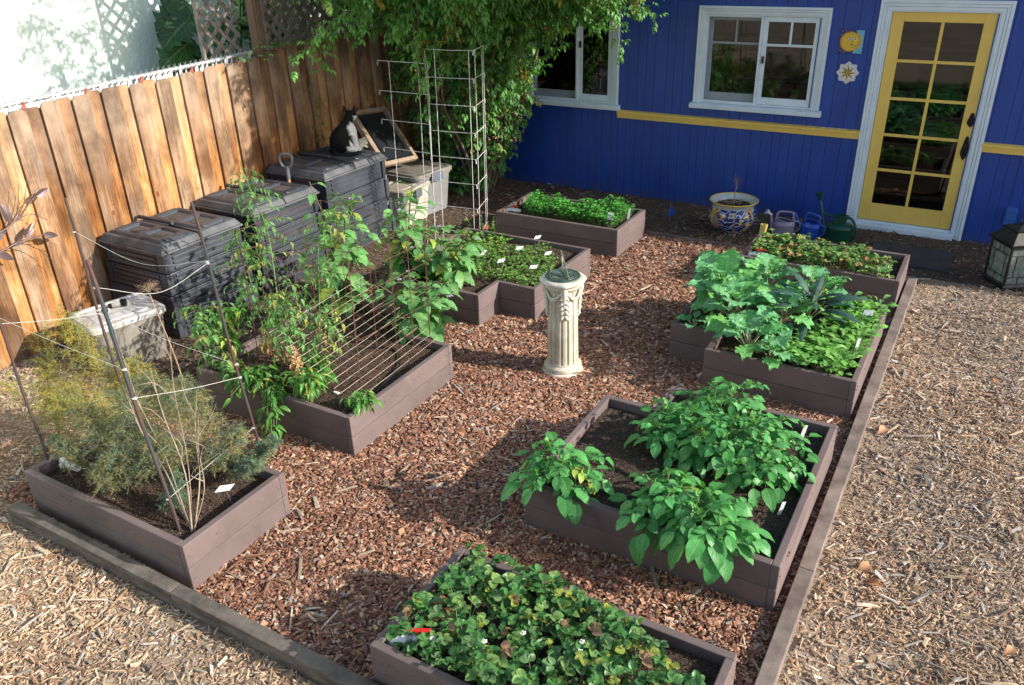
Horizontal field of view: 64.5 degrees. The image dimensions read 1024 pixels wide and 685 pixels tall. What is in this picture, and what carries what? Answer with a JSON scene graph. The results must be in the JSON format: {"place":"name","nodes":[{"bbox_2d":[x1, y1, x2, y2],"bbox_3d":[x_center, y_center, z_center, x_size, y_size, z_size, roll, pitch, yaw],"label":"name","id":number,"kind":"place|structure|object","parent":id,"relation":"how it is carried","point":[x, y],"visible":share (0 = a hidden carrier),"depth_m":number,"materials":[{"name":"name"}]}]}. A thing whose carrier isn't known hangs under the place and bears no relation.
{"place":"outdoors","nodes":[
{"label":"outdoors","id":0,"kind":"place"},
{"bbox_2d":[197,303,246,354],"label":"pepper plant","id":1,"kind":"object","parent":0,"point":[230,319],"visible":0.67,"depth_m":5.51,"materials":[{"name":"green plant"}]},
{"bbox_2d":[0,204,1023,684],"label":"ground","id":2,"kind":"structure","parent":0,"point":[824,670],"depth_m":4.11,"materials":[{"name":"brown wood"}]},
{"bbox_2d":[24,354,78,437],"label":"asparagus fern","id":3,"kind":"object","parent":2,"relation":"on","point":[47,358],"visible":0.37,"depth_m":5.21,"materials":[{"name":"green plant"}]},
{"bbox_2d":[0,0,360,113],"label":"stucco house","id":4,"kind":"structure","parent":2,"relation":"on","point":[52,45],"depth_m":7.46,"materials":[{"name":"white paint"}]},
{"bbox_2d":[7,501,378,684],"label":"edging board","id":5,"kind":"object","parent":2,"relation":"on","point":[304,662],"visible":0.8,"depth_m":3.88,"materials":[{"name":"wood"}]},
{"bbox_2d":[152,0,279,77],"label":"philodendron","id":6,"kind":"object","parent":2,"relation":"on","point":[175,25],"visible":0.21,"depth_m":7.84,"materials":[{"name":"green plant"}]},
{"bbox_2d":[0,26,452,368],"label":"wooden fence","id":7,"kind":"object","parent":2,"relation":"on","point":[104,160],"visible":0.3,"depth_m":6.84,"materials":[{"name":"brown wood"}]},
{"bbox_2d":[0,180,57,261],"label":"metal branch","id":8,"kind":"object","parent":7,"relation":"attached to","point":[8,217],"visible":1,"depth_m":5.99,"materials":[{"name":"orange metal"}]},
{"bbox_2d":[0,49,253,113],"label":"chain link fence","id":9,"kind":"object","parent":7,"relation":"attached to","point":[30,100],"visible":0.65,"depth_m":6.70,"materials":[{"name":"metal"}]},
{"bbox_2d":[259,0,386,49],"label":"lattice panel","id":10,"kind":"object","parent":7,"relation":"on","point":[275,19],"visible":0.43,"depth_m":7.98,"materials":[{"name":"brown wood"}]},
{"bbox_2d":[245,0,265,56],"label":"fence post","id":11,"kind":"object","parent":2,"relation":"on","point":[254,19],"visible":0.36,"depth_m":7.65,"materials":[{"name":"brown wood"}]},
{"bbox_2d":[191,0,242,66],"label":"lattice panel","id":12,"kind":"object","parent":11,"relation":"attached to","point":[202,30],"visible":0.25,"depth_m":7.51,"materials":[{"name":"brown wood"}]},
{"bbox_2d":[0,218,1023,684],"bbox_3d":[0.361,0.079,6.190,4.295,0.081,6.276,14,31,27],"label":"bark mulch","id":13,"kind":"object","parent":2,"relation":"on","point":[642,596],"visible":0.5,"depth_m":4.76,"materials":[{"name":"brown wood"}]},
{"bbox_2d":[0,303,115,442],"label":"asparagus fern","id":14,"kind":"object","parent":13,"relation":"on","point":[13,391],"visible":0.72,"depth_m":5.12,"materials":[{"name":"green plant"}]},
{"bbox_2d":[24,416,290,590],"bbox_3d":[-1.983,0.855,4.559,1.320,0.315,0.697,14,31,27],"label":"raised bed","id":15,"kind":"object","parent":13,"relation":"on","point":[138,524],"visible":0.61,"depth_m":4.33,"materials":[{"name":"wood"}]},
{"bbox_2d":[0,319,49,459],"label":"garden stake","id":16,"kind":"object","parent":15,"relation":"on","point":[17,376],"visible":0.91,"depth_m":4.44,"materials":[{"name":"brown wood"}]},
{"bbox_2d":[33,377,133,455],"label":"asparagus fern","id":17,"kind":"object","parent":15,"relation":"on","point":[54,401],"visible":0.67,"depth_m":4.65,"materials":[{"name":"green plant"}]},
{"bbox_2d":[47,435,131,497],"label":"asparagus fern","id":18,"kind":"object","parent":15,"relation":"on","point":[68,449],"visible":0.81,"depth_m":4.38,"materials":[{"name":"green plant"}]},
{"bbox_2d":[64,198,128,413],"bbox_3d":[-2.390,-0.100,4.740,0.025,1.511,0.102,-22,33,-34],"label":"garden stake","id":19,"kind":"object","parent":15,"relation":"on","point":[90,285],"visible":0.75,"depth_m":4.64,"materials":[{"name":"brown wood"}]},
{"bbox_2d":[53,311,173,429],"bbox_3d":[-2.481,0.190,5.003,0.969,0.627,0.578,14,31,27],"label":"asparagus fern","id":20,"kind":"object","parent":15,"relation":"on","point":[141,365],"visible":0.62,"depth_m":5.04,"materials":[{"name":"green plant"}]},
{"bbox_2d":[63,384,186,498],"bbox_3d":[-2.071,0.504,4.418,0.572,0.577,0.678,-20,32,-31],"label":"asparagus fern","id":21,"kind":"object","parent":15,"relation":"on","point":[122,460],"visible":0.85,"depth_m":4.38,"materials":[{"name":"green plant"}]},
{"bbox_2d":[85,259,180,530],"bbox_3d":[-1.774,0.332,3.860,0.211,1.513,0.027,18,33,34],"label":"garden stake","id":22,"kind":"object","parent":15,"relation":"on","point":[125,374],"visible":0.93,"depth_m":3.81,"materials":[{"name":"brown wood"}]},
{"bbox_2d":[121,330,218,532],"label":"bare stems","id":23,"kind":"object","parent":15,"relation":"on","point":[192,526],"visible":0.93,"depth_m":4.13,"materials":[{"name":"beige plant"}]},
{"bbox_2d":[157,468,192,513],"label":"asparagus fern","id":24,"kind":"object","parent":15,"relation":"on","point":[171,492],"visible":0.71,"depth_m":4.24,"materials":[{"name":"green plant"}]},
{"bbox_2d":[130,368,225,450],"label":"asparagus fern","id":25,"kind":"object","parent":15,"relation":"on","point":[150,386],"visible":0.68,"depth_m":4.72,"materials":[{"name":"green plant"}]},
{"bbox_2d":[126,382,258,485],"bbox_3d":[-1.716,0.526,4.344,0.682,0.587,0.452,-10,28,-16],"label":"asparagus fern","id":26,"kind":"object","parent":15,"relation":"on","point":[231,438],"visible":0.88,"depth_m":4.32,"materials":[{"name":"green plant"}]},
{"bbox_2d":[190,202,265,465],"bbox_3d":[-1.443,0.064,4.210,0.107,1.651,0.023,-14,30,-23],"label":"garden stake","id":27,"kind":"object","parent":15,"relation":"on","point":[221,313],"visible":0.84,"depth_m":4.10,"materials":[{"name":"brown metal"}]},
{"bbox_2d":[225,432,284,482],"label":"asparagus fern","id":28,"kind":"object","parent":15,"relation":"on","point":[246,466],"visible":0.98,"depth_m":4.34,"materials":[{"name":"green plant"}]},
{"bbox_2d":[196,295,453,454],"bbox_3d":[-1.207,0.171,5.848,1.375,0.315,1.442,14,31,27],"label":"raised bed","id":29,"kind":"object","parent":13,"relation":"on","point":[327,419],"visible":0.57,"depth_m":5.51,"materials":[{"name":"wood"}]},
{"bbox_2d":[172,300,255,393],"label":"tomato plant","id":30,"kind":"object","parent":29,"relation":"on","point":[199,331],"visible":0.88,"depth_m":5.38,"materials":[{"name":"green plant"}]},
{"bbox_2d":[215,227,283,365],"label":"tomato plant","id":31,"kind":"object","parent":29,"relation":"on","point":[254,298],"visible":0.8,"depth_m":5.70,"materials":[{"name":"green plant"}]},
{"bbox_2d":[222,364,289,408],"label":"pepper plant","id":32,"kind":"object","parent":29,"relation":"on","point":[257,380],"visible":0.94,"depth_m":5.29,"materials":[{"name":"green plant"}]},
{"bbox_2d":[229,167,311,366],"bbox_3d":[-1.730,-0.576,5.860,0.401,1.164,1.265,-11,28,-17],"label":"tomato plant","id":33,"kind":"object","parent":29,"relation":"on","point":[253,195],"visible":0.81,"depth_m":5.74,"materials":[{"name":"green plant"}]},
{"bbox_2d":[254,383,292,442],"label":"pepper plant","id":34,"kind":"object","parent":29,"relation":"on","point":[273,395],"visible":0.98,"depth_m":5.12,"materials":[{"name":"green plant"}]},
{"bbox_2d":[260,284,316,394],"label":"tomato plant","id":35,"kind":"object","parent":29,"relation":"on","point":[273,319],"visible":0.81,"depth_m":5.28,"materials":[{"name":"green plant"}]},
{"bbox_2d":[277,363,338,402],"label":"pepper plant","id":36,"kind":"object","parent":29,"relation":"on","point":[309,386],"visible":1,"depth_m":5.11,"materials":[{"name":"green plant"}]},
{"bbox_2d":[301,303,347,379],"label":"tomato plant","id":37,"kind":"object","parent":29,"relation":"on","point":[319,317],"visible":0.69,"depth_m":5.37,"materials":[{"name":"green plant"}]},
{"bbox_2d":[292,194,362,347],"bbox_3d":[-1.345,-0.529,5.905,0.373,1.017,0.659,14,31,27],"label":"tomato plant","id":38,"kind":"object","parent":29,"relation":"on","point":[329,213],"visible":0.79,"depth_m":5.81,"materials":[{"name":"green plant"}]},
{"bbox_2d":[237,200,430,389],"bbox_3d":[-1.175,-0.318,5.583,1.014,1.044,0.754,14,31,27],"label":"wire cage","id":39,"kind":"object","parent":29,"relation":"on","point":[351,298],"visible":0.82,"depth_m":5.46,"materials":[{"name":"metal"}]},
{"bbox_2d":[290,181,380,318],"bbox_3d":[-1.350,-0.730,6.301,0.592,1.075,0.697,4,28,12],"label":"eggplant plant","id":40,"kind":"object","parent":29,"relation":"on","point":[353,255],"visible":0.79,"depth_m":6.26,"materials":[{"name":"green plant"}]},
{"bbox_2d":[271,280,436,403],"bbox_3d":[-1.050,-0.045,5.532,0.669,0.380,0.979,14,31,27],"label":"panel","id":41,"kind":"object","parent":29,"relation":"on","point":[359,338],"visible":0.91,"depth_m":5.51,"materials":[{"name":"metal"}]},
{"bbox_2d":[339,389,383,415],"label":"pepper plant","id":42,"kind":"object","parent":29,"relation":"on","point":[357,401],"visible":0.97,"depth_m":5.03,"materials":[{"name":"green plant"}]},
{"bbox_2d":[371,265,462,343],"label":"eggplant plant","id":43,"kind":"object","parent":29,"relation":"on","point":[438,321],"visible":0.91,"depth_m":5.94,"materials":[{"name":"green plant"}]},
{"bbox_2d":[380,227,589,325],"bbox_3d":[-0.206,-0.583,7.258,1.360,0.315,1.380,14,31,27],"label":"raised bed","id":44,"kind":"object","parent":13,"relation":"on","point":[483,300],"visible":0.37,"depth_m":6.83,"materials":[{"name":"wood"}]},
{"bbox_2d":[374,180,438,280],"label":"eggplant plant","id":45,"kind":"object","parent":44,"relation":"on","point":[398,266],"visible":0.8,"depth_m":6.75,"materials":[{"name":"green plant"}]},
{"bbox_2d":[405,225,484,297],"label":"eggplant plant","id":46,"kind":"object","parent":44,"relation":"on","point":[458,259],"visible":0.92,"depth_m":6.65,"materials":[{"name":"green plant"}]},
{"bbox_2d":[467,239,558,285],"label":"leafy plants","id":47,"kind":"object","parent":44,"relation":"on","point":[507,269],"visible":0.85,"depth_m":7.10,"materials":[{"name":"green plant"}]},
{"bbox_2d":[370,547,736,684],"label":"raised bed","id":48,"kind":"object","parent":13,"relation":"on","point":[713,664],"visible":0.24,"depth_m":3.34,"materials":[{"name":"wood"}]},
{"bbox_2d":[386,542,705,684],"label":"strawberry patch","id":49,"kind":"object","parent":48,"relation":"on","point":[583,653],"visible":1,"depth_m":3.34,"materials":[{"name":"green plant"}]},
{"bbox_2d":[539,250,586,377],"bbox_3d":[0.362,-0.183,5.779,0.312,0.902,0.312,14,31,27],"label":"sundial","id":50,"kind":"object","parent":13,"relation":"on","point":[562,288],"visible":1,"depth_m":5.71,"materials":[{"name":"stone"}]},
{"bbox_2d":[496,193,644,256],"bbox_3d":[0.606,-1.225,8.462,1.388,0.315,0.730,14,31,27],"label":"raised bed","id":51,"kind":"object","parent":13,"relation":"on","point":[610,241],"visible":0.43,"depth_m":8.16,"materials":[{"name":"wood"}]},
{"bbox_2d":[523,189,634,228],"bbox_3d":[0.655,-1.411,8.341,1.198,0.204,0.601,14,31,27],"label":"herb patch","id":52,"kind":"object","parent":51,"relation":"on","point":[583,211],"visible":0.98,"depth_m":8.23,"materials":[{"name":"green plant"}]},
{"bbox_2d":[525,385,837,610],"bbox_3d":[0.985,0.753,4.580,1.349,0.315,1.349,14,31,27],"label":"raised bed","id":53,"kind":"object","parent":13,"relation":"on","point":[605,428],"visible":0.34,"depth_m":4.28,"materials":[{"name":"wood"}]},
{"bbox_2d":[500,431,614,525],"bbox_3d":[0.262,0.693,4.312,0.585,0.432,0.546,3,28,10],"label":"potato plant","id":54,"kind":"object","parent":53,"relation":"on","point":[559,472],"visible":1,"depth_m":4.20,"materials":[{"name":"green plant"}]},
{"bbox_2d":[608,467,710,565],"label":"potato plant","id":55,"kind":"object","parent":53,"relation":"on","point":[641,505],"visible":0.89,"depth_m":3.95,"materials":[{"name":"green plant"}]},
{"bbox_2d":[623,397,732,478],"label":"potato plant","id":56,"kind":"object","parent":53,"relation":"on","point":[672,411],"visible":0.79,"depth_m":4.56,"materials":[{"name":"green plant"}]},
{"bbox_2d":[653,481,774,584],"bbox_3d":[0.956,0.873,3.914,0.577,0.360,0.556,-5,27,-7],"label":"potato plant","id":57,"kind":"object","parent":53,"relation":"on","point":[717,514],"visible":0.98,"depth_m":3.77,"materials":[{"name":"green plant"}]},
{"bbox_2d":[661,406,774,480],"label":"potato plant","id":58,"kind":"object","parent":53,"relation":"on","point":[696,446],"visible":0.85,"depth_m":4.38,"materials":[{"name":"green plant"}]},
{"bbox_2d":[670,375,774,437],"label":"potato plant","id":59,"kind":"object","parent":53,"relation":"on","point":[743,405],"visible":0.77,"depth_m":4.76,"materials":[{"name":"green plant"}]},
{"bbox_2d":[706,422,819,513],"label":"potato plant","id":60,"kind":"object","parent":53,"relation":"on","point":[779,476],"visible":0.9,"depth_m":4.22,"materials":[{"name":"green plant"}]},
{"bbox_2d":[713,410,821,482],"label":"potato plant","id":61,"kind":"object","parent":53,"relation":"on","point":[784,433],"visible":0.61,"depth_m":4.44,"materials":[{"name":"green plant"}]},
{"bbox_2d":[669,286,886,419],"bbox_3d":[1.939,-0.014,6.020,1.358,0.315,1.316,14,31,27],"label":"raised bed","id":62,"kind":"object","parent":13,"relation":"on","point":[808,386],"visible":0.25,"depth_m":5.51,"materials":[{"name":"wood"}]},
{"bbox_2d":[683,248,782,314],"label":"kale plant","id":63,"kind":"object","parent":62,"relation":"on","point":[712,265],"visible":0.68,"depth_m":6.07,"materials":[{"name":"green plant"}]},
{"bbox_2d":[690,271,780,333],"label":"kale plant","id":64,"kind":"object","parent":62,"relation":"on","point":[740,285],"visible":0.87,"depth_m":5.79,"materials":[{"name":"green plant"}]},
{"bbox_2d":[712,310,793,361],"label":"kale plant","id":65,"kind":"object","parent":62,"relation":"on","point":[748,321],"visible":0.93,"depth_m":5.51,"materials":[{"name":"green plant"}]},
{"bbox_2d":[741,253,805,304],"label":"kale plant","id":66,"kind":"object","parent":62,"relation":"on","point":[768,264],"visible":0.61,"depth_m":6.21,"materials":[{"name":"green plant"}]},
{"bbox_2d":[743,332,806,370],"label":"kale plant","id":67,"kind":"object","parent":62,"relation":"on","point":[773,362],"visible":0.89,"depth_m":5.38,"materials":[{"name":"green plant"}]},
{"bbox_2d":[745,282,823,336],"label":"kale plant","id":68,"kind":"object","parent":62,"relation":"on","point":[806,306],"visible":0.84,"depth_m":5.71,"materials":[{"name":"green plant"}]},
{"bbox_2d":[773,264,855,309],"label":"kale plant","id":69,"kind":"object","parent":62,"relation":"on","point":[813,273],"visible":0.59,"depth_m":6.15,"materials":[{"name":"green plant"}]},
{"bbox_2d":[769,267,870,341],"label":"kale plant","id":70,"kind":"object","parent":62,"relation":"on","point":[813,296],"visible":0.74,"depth_m":5.73,"materials":[{"name":"green plant"}]},
{"bbox_2d":[762,288,897,376],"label":"turnip greens","id":71,"kind":"object","parent":62,"relation":"on","point":[815,349],"visible":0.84,"depth_m":5.56,"materials":[{"name":"green plant"}]},
{"bbox_2d":[739,234,909,312],"bbox_3d":[2.728,-0.624,7.163,1.321,0.315,0.683,14,31,27],"label":"raised bed","id":72,"kind":"object","parent":13,"relation":"on","point":[872,284],"visible":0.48,"depth_m":6.83,"materials":[{"name":"wood"}]},
{"bbox_2d":[751,228,896,277],"bbox_3d":[2.716,-0.790,7.081,1.227,0.178,0.642,14,31,27],"label":"strawberry patch","id":73,"kind":"object","parent":72,"relation":"on","point":[830,251],"visible":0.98,"depth_m":7.02,"materials":[{"name":"green plant"}]},
{"bbox_2d":[453,0,1023,243],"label":"garden house","id":74,"kind":"structure","parent":2,"relation":"on","point":[653,116],"depth_m":8.68,"materials":[{"name":"blue paint"}]},
{"bbox_2d":[523,1,620,110],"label":"window","id":75,"kind":"structure","parent":74,"relation":"in","point":[610,101],"depth_m":9.41,"materials":[{"name":"white paint"}]},
{"bbox_2d":[689,5,832,117],"bbox_3d":[2.556,-2.919,8.391,1.383,1.033,0.165,14,31,27],"label":"window","id":76,"kind":"structure","parent":74,"relation":"in","point":[702,94],"depth_m":8.38,"materials":[{"name":"white paint"}]},
{"bbox_2d":[711,20,815,94],"bbox_3d":[3.148,-3.212,10.142,1.202,2.080,0.452,14,31,27],"label":"shelving unit","id":77,"kind":"object","parent":74,"relation":"on","point":[723,74],"visible":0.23,"depth_m":9.99,"materials":[{"name":"metal"}]},
{"bbox_2d":[729,47,757,76],"bbox_3d":[2.934,-3.489,10.103,0.366,0.300,0.316,14,31,27],"label":"storage box","id":78,"kind":"object","parent":77,"relation":"on","point":[743,63],"visible":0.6,"depth_m":9.99,"materials":[{"name":"clear glass"}]},
{"bbox_2d":[770,49,804,78],"bbox_3d":[3.344,-3.389,9.885,0.316,0.300,0.316,14,31,27],"label":"storage box","id":79,"kind":"object","parent":77,"relation":"on","point":[786,63],"visible":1,"depth_m":9.78,"materials":[{"name":"clear glass"}]},
{"bbox_2d":[778,22,815,39],"bbox_3d":[3.397,-3.765,9.650,0.366,0.280,0.316,14,31,27],"label":"storage box","id":80,"kind":"object","parent":77,"relation":"on","point":[803,31],"visible":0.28,"depth_m":9.56,"materials":[{"name":"clear glass"}]},
{"bbox_2d":[838,29,865,53],"bbox_3d":[3.294,-2.916,7.868,0.219,0.216,0.021,14,31,27],"label":"sun tile","id":81,"kind":"object","parent":74,"relation":"attached to","point":[851,41],"visible":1,"depth_m":7.86,"materials":[{"name":"yellow ceramic"}]},
{"bbox_2d":[878,41,978,173],"bbox_3d":[4.387,-2.807,9.279,1.702,2.080,0.452,14,31,27],"label":"shelving unit","id":82,"kind":"object","parent":74,"relation":"on","point":[893,162],"visible":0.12,"depth_m":9.07,"materials":[{"name":"metal"}]},
{"bbox_2d":[892,57,923,89],"bbox_3d":[4.388,-3.032,9.125,0.366,0.300,0.316,14,31,27],"label":"storage box","id":83,"kind":"object","parent":82,"relation":"on","point":[907,76],"visible":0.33,"depth_m":8.99,"materials":[{"name":"clear glass"}]},
{"bbox_2d":[898,101,944,132],"bbox_3d":[4.638,-2.565,9.209,0.416,0.280,0.316,14,31,27],"label":"storage box","id":84,"kind":"object","parent":82,"relation":"on","point":[911,115],"visible":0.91,"depth_m":9.10,"materials":[{"name":"clear glass"}]},
{"bbox_2d":[931,64,967,91],"bbox_3d":[4.800,-2.910,8.919,0.316,0.250,0.316,14,31,27],"label":"storage box","id":85,"kind":"object","parent":82,"relation":"on","point":[949,78],"visible":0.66,"depth_m":8.80,"materials":[{"name":"clear glass"}]},
{"bbox_2d":[858,12,998,229],"bbox_3d":[3.977,-2.111,7.864,0.880,2.015,0.100,14,31,27],"label":"door","id":86,"kind":"structure","parent":74,"relation":"in","point":[942,219],"depth_m":7.86,"materials":[{"name":"yellow paint"}]},
{"bbox_2d":[754,277,916,684],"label":"edging board","id":87,"kind":"object","parent":2,"relation":"on","point":[777,651],"visible":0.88,"depth_m":4.34,"materials":[{"name":"wood"}]},
{"bbox_2d":[41,172,1023,397],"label":"earth","id":88,"kind":"structure","parent":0,"point":[680,214],"depth_m":8.33,"materials":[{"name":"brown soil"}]},
{"bbox_2d":[69,293,166,375],"bbox_3d":[-2.973,-0.057,6.216,0.454,0.420,0.574,21,35,37],"label":"storage tub","id":89,"kind":"object","parent":88,"relation":"on","point":[138,311],"visible":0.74,"depth_m":6.10,"materials":[{"name":"white plastic"}]},
{"bbox_2d":[98,207,258,338],"bbox_3d":[-2.824,-0.644,6.903,0.804,0.821,0.869,14,31,27],"label":"compost bin","id":90,"kind":"object","parent":88,"relation":"on","point":[170,238],"visible":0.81,"depth_m":6.62,"materials":[{"name":"black plastic"}]},
{"bbox_2d":[194,178,329,294],"bbox_3d":[-2.342,-1.043,7.631,0.804,0.841,0.869,14,31,27],"label":"compost bin","id":91,"kind":"object","parent":88,"relation":"on","point":[292,195],"visible":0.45,"depth_m":7.38,"materials":[{"name":"black plastic"}]},
{"bbox_2d":[265,146,395,260],"bbox_3d":[-1.850,-1.476,8.360,0.804,0.921,0.989,14,31,27],"label":"compost bin","id":92,"kind":"object","parent":88,"relation":"on","point":[363,174],"visible":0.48,"depth_m":8.11,"materials":[{"name":"black plastic"}]},
{"bbox_2d":[328,105,361,156],"bbox_3d":[-1.710,-2.143,8.201,0.339,0.470,0.321,-7,28,-10],"label":"cat","id":93,"kind":"object","parent":92,"relation":"on","point":[344,132],"visible":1,"depth_m":8.19},
{"bbox_2d":[387,179,429,226],"bbox_3d":[-1.177,-1.556,9.034,0.457,0.420,0.564,10,29,21],"label":"storage tub","id":94,"kind":"object","parent":88,"relation":"on","point":[402,189],"visible":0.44,"depth_m":8.87,"materials":[{"name":"beige plastic"}]},
{"bbox_2d":[384,159,451,214],"bbox_3d":[-1.135,-1.790,9.401,0.797,0.500,0.624,18,33,33],"label":"storage tub","id":95,"kind":"object","parent":88,"relation":"on","point":[411,169],"visible":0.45,"depth_m":9.22,"materials":[{"name":"grey plastic"}]},
{"bbox_2d":[354,106,417,166],"bbox_3d":[-1.419,-2.279,8.977,0.485,0.622,0.661,14,31,27],"label":"leaning tray","id":96,"kind":"object","parent":95,"relation":"on","point":[374,129],"visible":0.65,"depth_m":9.00,"materials":[{"name":"brown wood"}]},
{"bbox_2d":[237,0,667,195],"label":"climbing vine","id":97,"kind":"object","parent":88,"relation":"on","point":[504,33],"visible":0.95,"depth_m":8.28,"materials":[{"name":"green plant"}]},
{"bbox_2d":[424,45,487,237],"bbox_3d":[-0.497,-1.927,8.067,0.548,1.924,0.395,10,30,22],"label":"wire trellis","id":98,"kind":"object","parent":88,"relation":"on","point":[470,106],"visible":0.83,"depth_m":7.89,"materials":[{"name":"grey metal"}]},
{"bbox_2d":[708,192,758,235],"bbox_3d":[2.287,-1.315,8.423,0.494,0.360,0.494,14,31,27],"label":"flower pot","id":99,"kind":"object","parent":88,"relation":"on","point":[735,219],"visible":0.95,"depth_m":8.28,"materials":[{"name":"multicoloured ceramic"}]},
{"bbox_2d":[764,209,800,234],"bbox_3d":[2.784,-1.239,8.357,0.365,0.258,0.189,-5,27,-6],"label":"watering can","id":100,"kind":"object","parent":88,"relation":"on","point":[781,225],"visible":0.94,"depth_m":8.32,"materials":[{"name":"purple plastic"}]},
{"bbox_2d":[815,191,856,243],"bbox_3d":[3.238,-1.252,8.131,0.462,0.463,0.256,14,31,27],"label":"watering can","id":101,"kind":"object","parent":88,"relation":"on","point":[839,228],"visible":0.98,"depth_m":8.09,"materials":[{"name":"green plastic"}]},
{"bbox_2d":[908,247,953,272],"bbox_3d":[3.942,-0.779,7.643,0.352,0.016,0.540,14,31,27],"label":"door mat","id":102,"kind":"object","parent":88,"relation":"on","point":[921,258],"depth_m":7.62,"materials":[{"name":"rubber"}]},
{"bbox_2d":[982,215,1023,290],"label":"lantern","id":103,"kind":"object","parent":88,"relation":"on","point":[1004,268],"visible":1,"depth_m":6.96,"materials":[{"name":"brown metal"}]},
{"bbox_2d":[924,140,956,170],"bbox_3d":[4.909,-2.134,9.260,0.316,0.250,0.316,14,31,27],"label":"window pane","id":104,"kind":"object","parent":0,"point":[940,155],"visible":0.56,"depth_m":9.16,"materials":[{"name":"clear glass"}]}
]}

